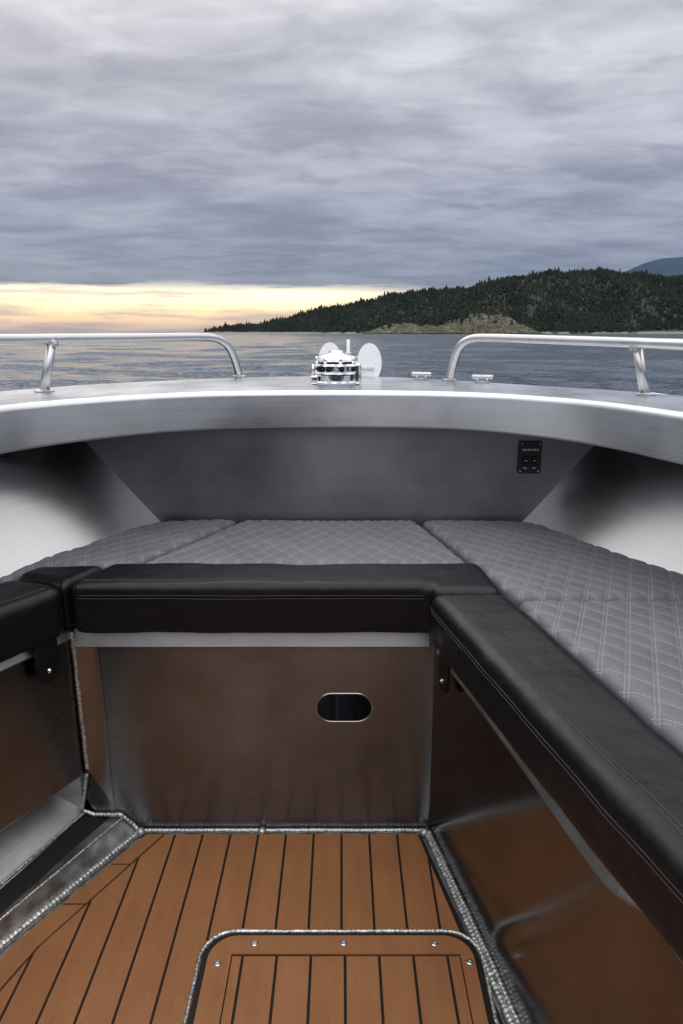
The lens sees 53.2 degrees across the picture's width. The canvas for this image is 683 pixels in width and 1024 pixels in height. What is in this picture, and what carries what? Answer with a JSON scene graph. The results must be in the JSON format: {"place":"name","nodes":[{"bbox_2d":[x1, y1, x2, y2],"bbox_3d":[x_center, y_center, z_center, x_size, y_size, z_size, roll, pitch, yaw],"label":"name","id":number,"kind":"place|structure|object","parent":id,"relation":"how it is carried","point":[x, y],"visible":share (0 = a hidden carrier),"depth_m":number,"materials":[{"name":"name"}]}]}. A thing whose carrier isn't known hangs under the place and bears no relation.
{"place":"outdoors","nodes":[
{"label":"outdoors","id":0,"kind":"place"},
{"bbox_2d":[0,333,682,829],"bbox_3d":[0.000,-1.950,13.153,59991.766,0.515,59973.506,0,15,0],"label":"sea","id":1,"kind":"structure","parent":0,"point":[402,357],"depth_m":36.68,"materials":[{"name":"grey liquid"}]},
{"bbox_2d":[0,376,682,1023],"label":"aluminium boat","id":2,"kind":"object","parent":1,"relation":"on","point":[114,746],"visible":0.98,"depth_m":1.51,"materials":[{"name":"silver metal"}]},
{"bbox_2d":[0,333,245,391],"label":"bow rail","id":3,"kind":"object","parent":2,"relation":"on","point":[52,342],"visible":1,"depth_m":1.80,"materials":[{"name":"silver metal"}]},
{"bbox_2d":[0,834,499,1023],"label":"planks","id":4,"kind":"object","parent":2,"relation":"on","point":[65,999],"visible":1,"depth_m":1.33,"materials":[{"name":"brown wood"}]},
{"bbox_2d":[182,928,498,1023],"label":"deck hatch","id":5,"kind":"object","parent":4,"relation":"on","point":[340,976],"visible":1,"depth_m":1.19,"materials":[{"name":"brown wood"}]},
{"bbox_2d":[0,834,502,1023],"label":"caulking","id":6,"kind":"object","parent":2,"relation":"on","point":[448,900],"visible":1,"depth_m":1.35,"materials":[{"name":"black rubber"}]},
{"bbox_2d":[310,349,360,385],"bbox_3d":[-0.016,-0.413,1.944,0.144,0.097,0.135,0,15,0],"label":"anchor windlass","id":7,"kind":"object","parent":2,"relation":"on","point":[336,367],"visible":1,"depth_m":1.90,"materials":[{"name":"silver metal"}]},
{"bbox_2d":[0,519,682,752],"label":"quilted seat cushion","id":8,"kind":"object","parent":2,"relation":"on","point":[612,621],"visible":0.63,"depth_m":1.51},
{"bbox_2d":[0,563,682,961],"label":"black bolster cushion","id":9,"kind":"object","parent":2,"relation":"on","point":[602,761],"visible":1,"depth_m":1.19,"materials":[{"name":"black leather"}]},
{"bbox_2d":[33,638,59,682],"bbox_3d":[-0.588,0.299,1.364,0.016,0.088,0.050,9,17,30],"label":"cushion strap","id":10,"kind":"object","parent":9,"relation":"attached to","point":[47,662],"visible":1,"depth_m":1.36,"materials":[{"name":"black leather"}]},
{"bbox_2d":[438,652,450,693],"bbox_3d":[0.203,0.316,1.349,0.017,0.088,0.050,0,15,0],"label":"cushion strap","id":11,"kind":"object","parent":9,"relation":"attached to","point":[444,667],"visible":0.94,"depth_m":1.34,"materials":[{"name":"black leather"}]},
{"bbox_2d":[319,339,381,376],"bbox_3d":[0.033,-0.513,2.326,0.195,0.147,0.365,-6,16,-23],"label":"bow anchor","id":12,"kind":"object","parent":2,"relation":"on","point":[369,358],"visible":0.39,"depth_m":2.32,"materials":[{"name":"silver metal"}]},
{"bbox_2d":[411,372,431,379],"bbox_3d":[0.252,-0.429,2.152,0.044,0.024,0.056,-11,18,-35],"label":"deck cleat","id":13,"kind":"object","parent":2,"relation":"on","point":[418,374],"visible":0.98,"depth_m":2.14,"materials":[{"name":"silver metal"}]},
{"bbox_2d":[471,375,493,382],"bbox_3d":[0.415,-0.392,2.011,0.044,0.024,0.056,-11,18,-35],"label":"deck cleat","id":14,"kind":"object","parent":2,"relation":"on","point":[485,377],"visible":0.94,"depth_m":2.00,"materials":[{"name":"silver metal"}]},
{"bbox_2d":[517,441,542,473],"bbox_3d":[0.504,-0.146,1.825,0.062,0.088,0.013,0,15,0],"label":"windlass switch panel","id":15,"kind":"object","parent":2,"relation":"attached to","point":[529,456],"visible":1,"depth_m":1.82,"materials":[{"name":"black plastic"}]},
{"bbox_2d":[442,334,682,395],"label":"bow rail","id":16,"kind":"object","parent":2,"relation":"on","point":[636,345],"visible":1,"depth_m":1.69,"materials":[{"name":"silver metal"}]},
{"bbox_2d":[0,0,682,332],"label":"sky","id":17,"kind":"structure","parent":0,"point":[167,166],"materials":[{"name":"grey"}]},
{"bbox_2d":[193,274,682,333],"bbox_3d":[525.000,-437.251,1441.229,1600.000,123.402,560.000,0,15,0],"label":"wooded hill","id":18,"kind":"structure","parent":0,"point":[531,308],"depth_m":1288.69,"materials":[{"name":"green plant"}]},
{"bbox_2d":[204,266,682,332],"bbox_3d":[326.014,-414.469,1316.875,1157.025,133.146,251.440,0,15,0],"label":"distant forest","id":19,"kind":"object","parent":18,"relation":"on","point":[358,322],"visible":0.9,"depth_m":1301.76,"materials":[{"name":"green plant"}]},
{"bbox_2d":[363,313,544,333],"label":"rocky headland","id":20,"kind":"structure","parent":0,"point":[483,324],"depth_m":867.26,"materials":[{"name":"grey stone"}]},
{"bbox_2d":[378,306,528,329],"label":"headland trees","id":21,"kind":"object","parent":20,"relation":"on","point":[444,318],"visible":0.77,"depth_m":891.73,"materials":[{"name":"green plant"}]},
{"bbox_2d":[626,257,682,276],"bbox_3d":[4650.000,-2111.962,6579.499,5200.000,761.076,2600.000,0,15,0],"label":"mountain","id":22,"kind":"structure","parent":0,"point":[668,266],"depth_m":6224.12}
]}

